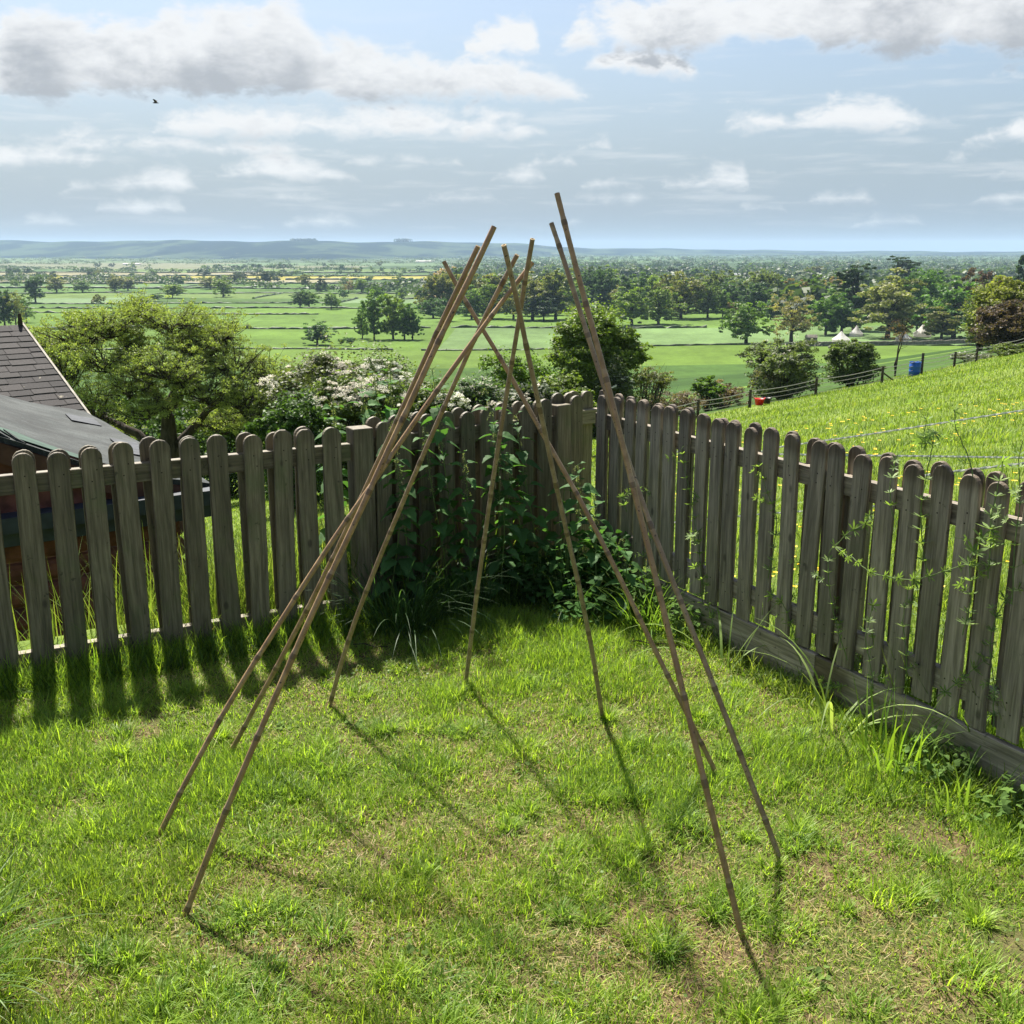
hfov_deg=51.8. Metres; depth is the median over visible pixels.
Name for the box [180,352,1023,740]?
meadow grass
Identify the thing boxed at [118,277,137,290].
tree
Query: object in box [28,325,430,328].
hedge
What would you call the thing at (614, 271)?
belt tree
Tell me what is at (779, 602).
cleavers
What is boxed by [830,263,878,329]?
tree
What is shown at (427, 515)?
nettle
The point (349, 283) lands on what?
tree
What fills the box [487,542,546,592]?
leafy weed
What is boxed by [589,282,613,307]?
tree
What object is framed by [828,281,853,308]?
tree
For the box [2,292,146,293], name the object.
hedge
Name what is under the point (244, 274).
distant tree
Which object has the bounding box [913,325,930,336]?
bell tent
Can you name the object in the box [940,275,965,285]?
park tree
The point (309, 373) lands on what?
hawthorn bush
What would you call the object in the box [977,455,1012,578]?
cleavers
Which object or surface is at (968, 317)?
tree
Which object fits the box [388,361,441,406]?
shrub
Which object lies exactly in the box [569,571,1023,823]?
fence foot grass
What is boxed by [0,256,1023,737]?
ground
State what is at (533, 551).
leafy weed
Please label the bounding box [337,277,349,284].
distant tree
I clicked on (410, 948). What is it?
leafy weed
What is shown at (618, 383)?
hawthorn bush
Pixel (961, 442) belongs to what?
cleavers
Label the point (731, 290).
belt tree
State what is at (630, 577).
nettle
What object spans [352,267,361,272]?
distant tree
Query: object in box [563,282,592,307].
tree
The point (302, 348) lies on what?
hedge
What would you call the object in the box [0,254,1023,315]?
woodland
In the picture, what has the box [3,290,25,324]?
tree
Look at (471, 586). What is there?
grass clump
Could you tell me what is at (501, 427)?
bamboo cane
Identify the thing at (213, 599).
tall grass
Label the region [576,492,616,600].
nettle
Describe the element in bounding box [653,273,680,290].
belt tree
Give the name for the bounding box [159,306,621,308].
hedge
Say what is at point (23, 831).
grass clump
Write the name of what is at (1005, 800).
leafy weed
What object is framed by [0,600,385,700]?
fence foot grass
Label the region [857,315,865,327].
tree
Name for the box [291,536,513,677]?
grass clump
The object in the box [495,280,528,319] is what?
tree
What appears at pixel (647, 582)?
leafy weed
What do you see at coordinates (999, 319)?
tree
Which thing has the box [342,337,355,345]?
tree
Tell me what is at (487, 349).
hedge
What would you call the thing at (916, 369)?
barrel
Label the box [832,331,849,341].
bell tent
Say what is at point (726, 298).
tree
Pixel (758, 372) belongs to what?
shrub
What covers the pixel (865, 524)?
cleavers
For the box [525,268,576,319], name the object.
tree
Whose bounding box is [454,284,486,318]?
tree
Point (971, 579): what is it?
cleavers
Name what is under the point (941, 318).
tree
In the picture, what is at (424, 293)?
tree
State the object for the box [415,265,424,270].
distant tree
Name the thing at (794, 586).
buttercups
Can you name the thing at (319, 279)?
tree
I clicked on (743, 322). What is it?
tree
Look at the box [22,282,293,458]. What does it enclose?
oak tree
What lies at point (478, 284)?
belt tree
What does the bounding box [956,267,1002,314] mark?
tree
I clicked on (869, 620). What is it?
cleavers
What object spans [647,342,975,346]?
hedge
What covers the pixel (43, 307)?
hedge
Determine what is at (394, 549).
nettle
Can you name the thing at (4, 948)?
grass clump
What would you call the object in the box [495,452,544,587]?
nettle
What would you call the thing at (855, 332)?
bell tent
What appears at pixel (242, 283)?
hedge
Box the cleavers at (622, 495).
[616,486,650,511]
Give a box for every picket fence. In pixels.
[0,391,596,675]
[593,390,1023,796]
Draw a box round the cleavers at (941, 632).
[936,594,948,688]
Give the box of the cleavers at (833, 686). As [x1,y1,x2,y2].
[776,666,847,694]
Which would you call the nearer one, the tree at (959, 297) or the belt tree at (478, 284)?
the tree at (959, 297)
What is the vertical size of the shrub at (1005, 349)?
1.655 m
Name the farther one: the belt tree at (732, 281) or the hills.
the hills
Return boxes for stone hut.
[805,335,817,340]
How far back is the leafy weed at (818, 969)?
2.47 m
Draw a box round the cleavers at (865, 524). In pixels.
[811,510,874,659]
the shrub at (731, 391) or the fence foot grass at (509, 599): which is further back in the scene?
the shrub at (731, 391)
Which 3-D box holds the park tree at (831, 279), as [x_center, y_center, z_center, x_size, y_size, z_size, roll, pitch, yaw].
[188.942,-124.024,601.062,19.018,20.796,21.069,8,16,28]
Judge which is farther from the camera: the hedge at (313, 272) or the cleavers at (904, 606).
the hedge at (313, 272)
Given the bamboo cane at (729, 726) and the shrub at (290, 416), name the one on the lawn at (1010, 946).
the bamboo cane at (729, 726)
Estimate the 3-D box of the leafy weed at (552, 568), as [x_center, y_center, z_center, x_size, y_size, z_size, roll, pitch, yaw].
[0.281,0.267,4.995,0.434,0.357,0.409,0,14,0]
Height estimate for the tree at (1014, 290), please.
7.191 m
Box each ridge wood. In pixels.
[290,238,317,240]
[394,238,412,241]
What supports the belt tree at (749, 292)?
on the ground at (690, 364)
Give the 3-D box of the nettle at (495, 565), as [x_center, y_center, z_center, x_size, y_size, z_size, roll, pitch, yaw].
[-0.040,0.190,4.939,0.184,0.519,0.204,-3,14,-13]
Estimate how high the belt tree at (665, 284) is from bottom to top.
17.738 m
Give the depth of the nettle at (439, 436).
4.87 m
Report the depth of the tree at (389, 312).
398.73 m
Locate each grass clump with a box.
[0,809,71,915]
[0,809,132,1021]
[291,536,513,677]
[382,529,558,640]
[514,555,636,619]
[555,556,694,636]
[622,584,796,673]
[751,616,964,736]
[818,664,958,784]
[905,721,1023,838]
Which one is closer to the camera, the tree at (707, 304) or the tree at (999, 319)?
the tree at (999, 319)
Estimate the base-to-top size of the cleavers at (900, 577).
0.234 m
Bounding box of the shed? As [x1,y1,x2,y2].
[0,395,210,640]
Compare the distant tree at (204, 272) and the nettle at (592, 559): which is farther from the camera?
the distant tree at (204, 272)
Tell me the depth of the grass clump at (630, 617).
4.66 m
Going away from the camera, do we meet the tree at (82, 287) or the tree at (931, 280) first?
the tree at (931, 280)
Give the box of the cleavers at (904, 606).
[895,584,917,680]
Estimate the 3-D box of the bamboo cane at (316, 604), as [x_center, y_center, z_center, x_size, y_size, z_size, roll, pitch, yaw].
[-0.450,0.194,2.624,0.872,1.757,0.022,-5,15,-19]
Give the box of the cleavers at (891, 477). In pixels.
[884,454,901,516]
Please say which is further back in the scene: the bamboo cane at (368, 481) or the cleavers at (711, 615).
the cleavers at (711, 615)
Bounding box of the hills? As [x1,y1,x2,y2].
[0,240,1023,259]
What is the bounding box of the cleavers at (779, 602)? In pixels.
[764,589,801,665]
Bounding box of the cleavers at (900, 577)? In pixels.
[850,539,987,588]
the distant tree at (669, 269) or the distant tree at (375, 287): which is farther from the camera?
the distant tree at (669, 269)
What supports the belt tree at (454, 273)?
on the ground at (690, 364)
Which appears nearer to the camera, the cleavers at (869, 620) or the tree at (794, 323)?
the cleavers at (869, 620)
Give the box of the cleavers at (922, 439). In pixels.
[906,397,960,573]
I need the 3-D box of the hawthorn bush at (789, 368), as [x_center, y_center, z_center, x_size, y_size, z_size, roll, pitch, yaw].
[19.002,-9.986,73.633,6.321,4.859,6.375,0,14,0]
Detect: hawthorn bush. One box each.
[255,325,397,495]
[299,367,420,501]
[350,339,427,415]
[487,377,561,409]
[592,352,636,435]
[735,335,827,400]
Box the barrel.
[908,361,921,375]
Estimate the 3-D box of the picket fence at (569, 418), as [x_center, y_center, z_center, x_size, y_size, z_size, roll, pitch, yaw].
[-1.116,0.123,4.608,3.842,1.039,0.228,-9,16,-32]
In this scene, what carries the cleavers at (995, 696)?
attached to the picket fence at (837, 499)
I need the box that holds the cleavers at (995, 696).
[979,582,1022,726]
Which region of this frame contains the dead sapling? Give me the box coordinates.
[882,316,914,375]
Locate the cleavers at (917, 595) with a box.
[904,568,942,691]
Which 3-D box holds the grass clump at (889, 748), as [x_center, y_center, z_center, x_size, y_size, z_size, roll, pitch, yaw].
[1.209,0.694,3.440,0.480,0.291,0.460,-4,14,-14]
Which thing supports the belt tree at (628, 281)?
on the ground at (690, 364)
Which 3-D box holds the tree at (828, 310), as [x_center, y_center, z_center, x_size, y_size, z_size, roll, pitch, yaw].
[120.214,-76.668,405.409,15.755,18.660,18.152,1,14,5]
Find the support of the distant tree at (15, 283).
on the ground at (690, 364)
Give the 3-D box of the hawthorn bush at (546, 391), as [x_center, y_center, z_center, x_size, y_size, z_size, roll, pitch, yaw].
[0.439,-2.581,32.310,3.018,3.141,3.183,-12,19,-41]
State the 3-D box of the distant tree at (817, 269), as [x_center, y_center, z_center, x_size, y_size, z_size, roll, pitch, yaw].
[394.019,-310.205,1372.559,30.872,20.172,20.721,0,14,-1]
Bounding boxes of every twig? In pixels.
[353,643,386,647]
[627,640,665,643]
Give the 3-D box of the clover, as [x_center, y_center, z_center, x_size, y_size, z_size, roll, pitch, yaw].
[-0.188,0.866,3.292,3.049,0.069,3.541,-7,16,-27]
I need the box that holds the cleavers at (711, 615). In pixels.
[688,558,725,648]
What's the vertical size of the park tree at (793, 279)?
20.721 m
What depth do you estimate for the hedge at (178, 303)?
762.85 m
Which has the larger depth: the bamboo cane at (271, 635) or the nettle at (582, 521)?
the nettle at (582, 521)
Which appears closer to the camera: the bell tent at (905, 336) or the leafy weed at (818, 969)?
the leafy weed at (818, 969)
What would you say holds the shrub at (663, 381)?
on the ground at (690, 364)
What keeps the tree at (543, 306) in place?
on the ground at (690, 364)
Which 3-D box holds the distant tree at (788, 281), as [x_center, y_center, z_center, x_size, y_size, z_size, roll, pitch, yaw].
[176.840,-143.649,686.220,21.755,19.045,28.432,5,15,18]
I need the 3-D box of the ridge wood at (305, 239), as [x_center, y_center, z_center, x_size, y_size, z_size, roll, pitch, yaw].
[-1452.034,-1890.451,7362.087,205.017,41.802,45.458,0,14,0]
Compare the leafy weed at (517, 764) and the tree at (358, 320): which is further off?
the tree at (358, 320)
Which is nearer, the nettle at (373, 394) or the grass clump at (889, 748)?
the grass clump at (889, 748)
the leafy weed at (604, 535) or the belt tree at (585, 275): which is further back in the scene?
the belt tree at (585, 275)
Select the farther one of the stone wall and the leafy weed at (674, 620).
the stone wall
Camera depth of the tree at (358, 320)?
406.33 m
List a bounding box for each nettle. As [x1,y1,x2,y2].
[314,394,350,573]
[345,379,381,440]
[363,371,390,417]
[370,464,420,611]
[374,358,408,421]
[376,415,436,600]
[413,422,467,594]
[420,365,475,590]
[446,450,489,593]
[473,385,529,571]
[476,429,518,574]
[482,501,522,601]
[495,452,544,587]
[501,411,551,572]
[544,462,580,560]
[560,461,599,571]
[562,478,589,551]
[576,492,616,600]
[602,535,645,617]
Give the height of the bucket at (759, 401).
0.481 m
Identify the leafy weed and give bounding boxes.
[276,720,297,730]
[341,718,365,727]
[400,932,429,955]
[461,547,516,580]
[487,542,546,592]
[504,542,577,603]
[512,762,536,773]
[528,531,615,604]
[549,579,618,626]
[562,514,634,592]
[581,541,643,601]
[617,569,670,618]
[659,593,708,638]
[805,965,834,991]
[896,725,984,784]
[970,774,1023,841]
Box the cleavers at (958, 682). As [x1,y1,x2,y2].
[937,641,993,696]
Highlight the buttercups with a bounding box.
[675,399,1023,597]
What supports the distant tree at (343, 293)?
on the ground at (690, 364)
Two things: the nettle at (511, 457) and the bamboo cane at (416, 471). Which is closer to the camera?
the bamboo cane at (416, 471)
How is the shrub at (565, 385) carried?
on the ground at (690, 364)
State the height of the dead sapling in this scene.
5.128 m
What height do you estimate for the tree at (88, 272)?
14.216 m
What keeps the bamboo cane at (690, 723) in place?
on the lawn at (1010, 946)
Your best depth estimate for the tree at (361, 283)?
1002.59 m
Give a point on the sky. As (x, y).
(790, 125)
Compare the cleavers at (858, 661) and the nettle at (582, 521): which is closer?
the cleavers at (858, 661)
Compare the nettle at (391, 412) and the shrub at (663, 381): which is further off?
the shrub at (663, 381)
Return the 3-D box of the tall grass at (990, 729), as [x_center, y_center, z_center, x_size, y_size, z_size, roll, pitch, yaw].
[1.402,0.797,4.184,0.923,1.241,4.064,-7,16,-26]
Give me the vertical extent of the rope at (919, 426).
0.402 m
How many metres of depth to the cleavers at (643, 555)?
4.95 m
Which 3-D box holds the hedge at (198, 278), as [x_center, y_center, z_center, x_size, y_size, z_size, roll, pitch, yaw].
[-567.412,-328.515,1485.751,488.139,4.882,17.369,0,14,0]
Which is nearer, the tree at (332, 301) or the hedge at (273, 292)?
the tree at (332, 301)
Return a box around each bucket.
[754,398,764,405]
[762,397,770,403]
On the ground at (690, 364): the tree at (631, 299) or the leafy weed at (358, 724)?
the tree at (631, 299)
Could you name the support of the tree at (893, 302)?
on the ground at (690, 364)
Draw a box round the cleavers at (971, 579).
[951,527,1012,634]
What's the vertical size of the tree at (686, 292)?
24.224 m
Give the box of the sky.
[0,0,1023,251]
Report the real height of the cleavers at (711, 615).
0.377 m
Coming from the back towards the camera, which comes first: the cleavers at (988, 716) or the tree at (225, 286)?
the tree at (225, 286)
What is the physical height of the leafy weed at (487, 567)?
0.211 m
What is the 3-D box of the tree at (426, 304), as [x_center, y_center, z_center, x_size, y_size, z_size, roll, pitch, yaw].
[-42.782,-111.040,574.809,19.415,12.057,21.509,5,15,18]
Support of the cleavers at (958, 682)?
attached to the picket fence at (837, 499)
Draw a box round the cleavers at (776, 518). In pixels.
[749,463,779,577]
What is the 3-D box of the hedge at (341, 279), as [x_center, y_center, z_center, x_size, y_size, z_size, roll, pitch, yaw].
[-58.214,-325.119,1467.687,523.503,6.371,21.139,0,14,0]
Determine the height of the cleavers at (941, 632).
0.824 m
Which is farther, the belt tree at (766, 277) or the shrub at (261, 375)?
the belt tree at (766, 277)
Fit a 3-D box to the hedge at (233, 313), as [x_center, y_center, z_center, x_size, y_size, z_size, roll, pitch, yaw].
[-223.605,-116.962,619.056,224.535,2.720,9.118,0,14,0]
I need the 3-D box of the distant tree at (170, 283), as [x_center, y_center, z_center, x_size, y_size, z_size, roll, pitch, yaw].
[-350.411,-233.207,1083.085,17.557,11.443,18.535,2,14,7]
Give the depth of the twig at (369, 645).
4.48 m
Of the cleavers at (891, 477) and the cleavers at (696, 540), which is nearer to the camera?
the cleavers at (891, 477)
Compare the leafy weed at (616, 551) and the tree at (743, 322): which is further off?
the tree at (743, 322)
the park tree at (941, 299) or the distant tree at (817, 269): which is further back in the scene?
the distant tree at (817, 269)
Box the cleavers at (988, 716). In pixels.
[987,667,995,724]
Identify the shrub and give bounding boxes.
[96,389,187,440]
[148,384,266,495]
[233,342,286,483]
[241,381,345,511]
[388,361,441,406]
[394,370,470,418]
[447,369,502,412]
[478,341,561,398]
[531,368,596,407]
[624,363,677,423]
[641,390,708,414]
[690,375,726,411]
[696,379,758,408]
[747,370,774,398]
[819,338,886,385]
[949,347,994,361]
[987,341,1023,355]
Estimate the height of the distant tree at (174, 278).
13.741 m
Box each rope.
[674,505,874,523]
[677,451,1023,458]
[761,409,1023,451]
[925,462,1023,476]
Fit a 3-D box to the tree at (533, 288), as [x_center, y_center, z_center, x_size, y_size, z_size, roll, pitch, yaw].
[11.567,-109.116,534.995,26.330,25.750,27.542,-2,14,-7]
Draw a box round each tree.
[0,288,17,324]
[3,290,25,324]
[9,278,22,286]
[10,294,36,322]
[20,275,45,301]
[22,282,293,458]
[41,273,68,292]
[67,278,94,291]
[86,269,94,274]
[91,294,105,306]
[105,274,126,290]
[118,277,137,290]
[145,293,163,301]
[158,285,187,297]
[162,279,177,287]
[166,273,183,283]
[196,269,210,275]
[198,276,217,288]
[210,275,235,296]
[227,272,244,284]
[235,270,247,277]
[255,270,274,281]
[288,287,314,306]
[294,273,313,286]
[300,290,320,306]
[301,319,336,344]
[312,276,327,291]
[320,292,341,308]
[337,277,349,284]
[337,287,348,297]
[340,279,353,290]
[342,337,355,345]
[351,278,368,291]
[351,306,368,337]
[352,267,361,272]
[360,289,387,339]
[365,284,386,298]
[377,292,404,338]
[390,300,420,339]
[391,277,410,285]
[395,286,409,297]
[400,303,424,339]
[407,278,419,284]
[413,290,436,310]
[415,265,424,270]
[416,298,446,317]
[419,289,436,304]
[422,272,457,303]
[431,306,460,317]
[432,266,454,307]
[434,267,465,306]
[451,273,478,304]
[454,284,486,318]
[468,274,508,314]
[476,273,502,300]
[476,282,484,301]
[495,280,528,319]
[510,271,556,320]
[523,297,562,320]
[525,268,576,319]
[541,294,655,436]
[543,263,556,270]
[561,273,588,310]
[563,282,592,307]
[573,266,602,309]
[587,268,619,300]
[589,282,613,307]
[593,265,621,309]
[605,283,652,324]
[609,285,624,306]
[617,271,655,307]
[633,274,662,293]
[641,285,687,323]
[650,283,673,311]
[651,261,661,266]
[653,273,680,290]
[661,270,707,318]
[666,267,678,272]
[677,285,709,312]
[684,267,702,273]
[684,272,701,277]
[687,269,720,303]
[694,281,724,317]
[700,270,733,307]
[714,289,731,317]
[718,277,742,307]
[718,301,774,342]
[726,302,739,313]
[728,275,754,298]
[731,280,773,306]
[733,263,744,270]
[741,286,778,311]
[742,268,783,288]
[762,297,778,318]
[763,290,822,341]
[780,276,794,288]
[784,278,809,286]
[798,274,831,285]
[804,266,826,272]
[804,288,846,334]
[821,288,863,331]
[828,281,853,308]
[829,276,842,285]
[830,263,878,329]
[847,267,927,337]
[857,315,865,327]
[885,255,921,281]
[902,268,945,313]
[903,298,929,329]
[904,268,938,278]
[911,276,978,337]
[914,303,963,339]
[932,294,955,310]
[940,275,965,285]
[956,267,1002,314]
[956,279,992,349]
[964,275,1023,346]
[964,299,1023,346]
[1013,255,1023,281]
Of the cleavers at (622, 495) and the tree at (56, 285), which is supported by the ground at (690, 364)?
the tree at (56, 285)
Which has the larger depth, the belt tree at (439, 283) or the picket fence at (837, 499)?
the belt tree at (439, 283)
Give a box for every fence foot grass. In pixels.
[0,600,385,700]
[365,542,587,634]
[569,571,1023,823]
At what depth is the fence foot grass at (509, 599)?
4.88 m
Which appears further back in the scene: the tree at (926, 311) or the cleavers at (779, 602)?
the tree at (926, 311)
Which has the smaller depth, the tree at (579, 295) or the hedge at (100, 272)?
the tree at (579, 295)
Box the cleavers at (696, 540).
[665,446,705,603]
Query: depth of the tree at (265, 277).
1263.73 m
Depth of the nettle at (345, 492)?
4.91 m
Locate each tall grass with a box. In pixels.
[9,505,381,649]
[294,497,556,594]
[630,552,1023,779]
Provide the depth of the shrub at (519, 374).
49.21 m
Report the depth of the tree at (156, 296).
797.47 m
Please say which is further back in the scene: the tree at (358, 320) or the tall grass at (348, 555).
the tree at (358, 320)
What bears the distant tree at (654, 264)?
on the ground at (690, 364)
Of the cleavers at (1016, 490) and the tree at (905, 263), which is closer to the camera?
the cleavers at (1016, 490)
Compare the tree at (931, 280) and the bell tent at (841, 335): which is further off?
the tree at (931, 280)
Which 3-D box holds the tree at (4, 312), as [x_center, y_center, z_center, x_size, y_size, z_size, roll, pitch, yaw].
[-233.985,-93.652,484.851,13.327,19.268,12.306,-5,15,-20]
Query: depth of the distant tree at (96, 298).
730.30 m
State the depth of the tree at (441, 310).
527.70 m
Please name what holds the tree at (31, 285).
on the ground at (690, 364)
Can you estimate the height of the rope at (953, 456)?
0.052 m
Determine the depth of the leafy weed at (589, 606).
4.73 m
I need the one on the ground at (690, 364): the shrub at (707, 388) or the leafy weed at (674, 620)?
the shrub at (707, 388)
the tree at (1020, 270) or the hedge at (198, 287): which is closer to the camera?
the tree at (1020, 270)
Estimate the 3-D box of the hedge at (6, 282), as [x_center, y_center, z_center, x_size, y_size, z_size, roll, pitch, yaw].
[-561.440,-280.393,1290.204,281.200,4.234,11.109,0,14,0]
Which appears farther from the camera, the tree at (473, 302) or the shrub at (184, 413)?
the tree at (473, 302)
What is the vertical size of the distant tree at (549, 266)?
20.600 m
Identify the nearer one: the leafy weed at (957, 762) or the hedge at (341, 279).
the leafy weed at (957, 762)
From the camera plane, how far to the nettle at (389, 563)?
4.74 m
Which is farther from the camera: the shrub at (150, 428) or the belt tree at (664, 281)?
the belt tree at (664, 281)
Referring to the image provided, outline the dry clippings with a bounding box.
[0,603,1022,1023]
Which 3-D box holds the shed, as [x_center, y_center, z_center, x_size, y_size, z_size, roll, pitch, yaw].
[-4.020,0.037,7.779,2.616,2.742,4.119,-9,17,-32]
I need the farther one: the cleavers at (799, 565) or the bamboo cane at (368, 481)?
the cleavers at (799, 565)
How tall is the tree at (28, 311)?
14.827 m
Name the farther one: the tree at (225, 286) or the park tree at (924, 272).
the tree at (225, 286)
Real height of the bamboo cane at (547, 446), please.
1.714 m
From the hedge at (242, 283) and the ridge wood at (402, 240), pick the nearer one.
the hedge at (242, 283)
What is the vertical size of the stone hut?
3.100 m
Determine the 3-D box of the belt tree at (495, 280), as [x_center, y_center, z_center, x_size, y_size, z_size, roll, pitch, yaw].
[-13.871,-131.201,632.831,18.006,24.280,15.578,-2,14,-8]
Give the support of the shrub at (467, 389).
on the ground at (690, 364)
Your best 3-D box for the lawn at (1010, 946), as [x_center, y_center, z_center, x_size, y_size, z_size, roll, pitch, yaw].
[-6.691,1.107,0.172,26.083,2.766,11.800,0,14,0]
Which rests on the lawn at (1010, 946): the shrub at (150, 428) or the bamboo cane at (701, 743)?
the bamboo cane at (701, 743)
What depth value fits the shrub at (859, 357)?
77.04 m
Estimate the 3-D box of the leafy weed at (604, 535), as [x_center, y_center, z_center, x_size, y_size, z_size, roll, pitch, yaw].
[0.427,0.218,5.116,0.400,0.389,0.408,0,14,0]
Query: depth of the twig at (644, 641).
4.47 m
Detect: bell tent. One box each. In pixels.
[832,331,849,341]
[849,326,862,336]
[896,333,911,340]
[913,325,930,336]
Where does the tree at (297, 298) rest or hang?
on the ground at (690, 364)
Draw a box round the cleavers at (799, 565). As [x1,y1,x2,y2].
[789,548,817,579]
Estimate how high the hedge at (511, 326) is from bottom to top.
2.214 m
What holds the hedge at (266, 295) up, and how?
on the ground at (690, 364)
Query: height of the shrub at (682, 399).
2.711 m
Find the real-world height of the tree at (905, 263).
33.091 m
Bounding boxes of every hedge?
[0,271,180,272]
[0,281,165,283]
[0,286,106,287]
[0,310,319,314]
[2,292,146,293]
[21,301,328,303]
[26,306,111,308]
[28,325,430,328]
[85,347,397,349]
[89,277,281,279]
[117,286,408,288]
[159,292,414,293]
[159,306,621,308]
[166,274,429,275]
[178,281,351,283]
[187,271,435,272]
[252,292,283,298]
[283,277,620,279]
[339,297,357,302]
[421,348,544,350]
[451,325,706,328]
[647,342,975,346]
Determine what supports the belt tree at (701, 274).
on the ground at (690, 364)
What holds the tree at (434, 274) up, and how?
on the ground at (690, 364)
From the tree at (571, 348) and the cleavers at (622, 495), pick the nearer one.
the cleavers at (622, 495)
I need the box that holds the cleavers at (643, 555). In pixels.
[635,532,656,595]
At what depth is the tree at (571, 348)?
58.45 m
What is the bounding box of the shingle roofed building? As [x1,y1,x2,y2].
[0,314,92,631]
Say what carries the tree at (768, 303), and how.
on the ground at (690, 364)
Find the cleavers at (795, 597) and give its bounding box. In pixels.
[792,501,802,600]
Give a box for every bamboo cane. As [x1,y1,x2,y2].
[156,261,533,837]
[182,225,496,916]
[229,245,479,751]
[328,254,518,706]
[442,260,719,775]
[464,238,534,684]
[501,244,604,717]
[549,222,783,861]
[554,192,744,936]
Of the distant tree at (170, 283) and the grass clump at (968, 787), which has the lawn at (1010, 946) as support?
the grass clump at (968, 787)
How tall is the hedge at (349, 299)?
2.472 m
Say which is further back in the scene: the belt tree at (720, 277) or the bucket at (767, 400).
the belt tree at (720, 277)
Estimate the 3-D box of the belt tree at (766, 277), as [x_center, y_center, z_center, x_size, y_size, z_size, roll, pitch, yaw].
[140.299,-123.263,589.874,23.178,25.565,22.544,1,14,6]
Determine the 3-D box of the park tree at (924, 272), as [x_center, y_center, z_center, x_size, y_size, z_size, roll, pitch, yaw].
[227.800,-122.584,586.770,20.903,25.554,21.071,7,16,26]
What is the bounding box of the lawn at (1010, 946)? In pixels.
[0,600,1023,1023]
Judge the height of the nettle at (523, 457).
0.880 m
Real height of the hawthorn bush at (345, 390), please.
4.401 m
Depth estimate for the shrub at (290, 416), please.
29.92 m
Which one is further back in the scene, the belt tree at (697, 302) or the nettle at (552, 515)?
the belt tree at (697, 302)
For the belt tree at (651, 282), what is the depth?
585.54 m
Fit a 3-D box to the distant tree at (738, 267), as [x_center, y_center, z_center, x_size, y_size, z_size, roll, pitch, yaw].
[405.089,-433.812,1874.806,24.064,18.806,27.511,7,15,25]
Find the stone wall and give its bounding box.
[809,339,968,345]
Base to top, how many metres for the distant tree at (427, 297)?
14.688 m
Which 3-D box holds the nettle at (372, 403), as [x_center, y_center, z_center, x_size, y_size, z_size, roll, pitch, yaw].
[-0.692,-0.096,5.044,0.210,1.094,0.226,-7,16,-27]
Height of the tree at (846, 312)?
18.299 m
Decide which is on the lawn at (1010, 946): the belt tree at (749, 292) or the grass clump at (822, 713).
the grass clump at (822, 713)
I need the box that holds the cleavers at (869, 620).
[860,597,888,712]
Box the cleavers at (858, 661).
[855,652,861,670]
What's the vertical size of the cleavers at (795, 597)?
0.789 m
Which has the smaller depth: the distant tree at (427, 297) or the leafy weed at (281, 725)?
the leafy weed at (281, 725)
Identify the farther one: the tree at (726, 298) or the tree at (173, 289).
the tree at (173, 289)
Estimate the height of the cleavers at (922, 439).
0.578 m
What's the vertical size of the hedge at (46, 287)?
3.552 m
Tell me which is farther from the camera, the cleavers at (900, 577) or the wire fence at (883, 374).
the wire fence at (883, 374)
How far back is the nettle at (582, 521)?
5.34 m
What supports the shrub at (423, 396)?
on the ground at (690, 364)
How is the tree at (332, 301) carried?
on the ground at (690, 364)
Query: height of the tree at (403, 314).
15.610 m
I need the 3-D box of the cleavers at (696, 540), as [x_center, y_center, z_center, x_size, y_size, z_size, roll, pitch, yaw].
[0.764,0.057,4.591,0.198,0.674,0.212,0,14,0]
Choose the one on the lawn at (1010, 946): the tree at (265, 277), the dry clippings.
the dry clippings
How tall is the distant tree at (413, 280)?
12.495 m
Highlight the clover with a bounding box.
[0,598,1023,1023]
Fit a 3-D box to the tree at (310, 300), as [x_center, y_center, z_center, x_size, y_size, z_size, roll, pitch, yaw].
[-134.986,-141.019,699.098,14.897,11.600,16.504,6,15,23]
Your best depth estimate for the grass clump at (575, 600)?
4.86 m
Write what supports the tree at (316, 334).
on the ground at (690, 364)
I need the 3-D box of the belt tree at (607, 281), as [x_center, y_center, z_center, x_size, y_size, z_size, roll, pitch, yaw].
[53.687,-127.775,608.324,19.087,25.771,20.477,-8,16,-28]
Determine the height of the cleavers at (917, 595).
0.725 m
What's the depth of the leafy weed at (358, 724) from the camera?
3.77 m
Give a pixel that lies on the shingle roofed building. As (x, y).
(29, 371)
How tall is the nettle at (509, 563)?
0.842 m
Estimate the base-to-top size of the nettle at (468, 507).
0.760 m
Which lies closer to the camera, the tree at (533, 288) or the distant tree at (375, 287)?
the tree at (533, 288)
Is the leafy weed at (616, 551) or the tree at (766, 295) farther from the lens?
the tree at (766, 295)
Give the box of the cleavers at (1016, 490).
[990,440,1023,603]
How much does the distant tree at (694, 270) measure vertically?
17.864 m
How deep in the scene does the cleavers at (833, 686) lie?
3.93 m
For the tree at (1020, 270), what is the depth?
428.70 m
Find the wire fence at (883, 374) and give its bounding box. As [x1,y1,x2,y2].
[636,338,1023,417]
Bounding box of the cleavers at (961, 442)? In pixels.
[943,403,975,475]
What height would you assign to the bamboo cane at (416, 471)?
1.690 m
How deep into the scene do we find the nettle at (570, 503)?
5.00 m

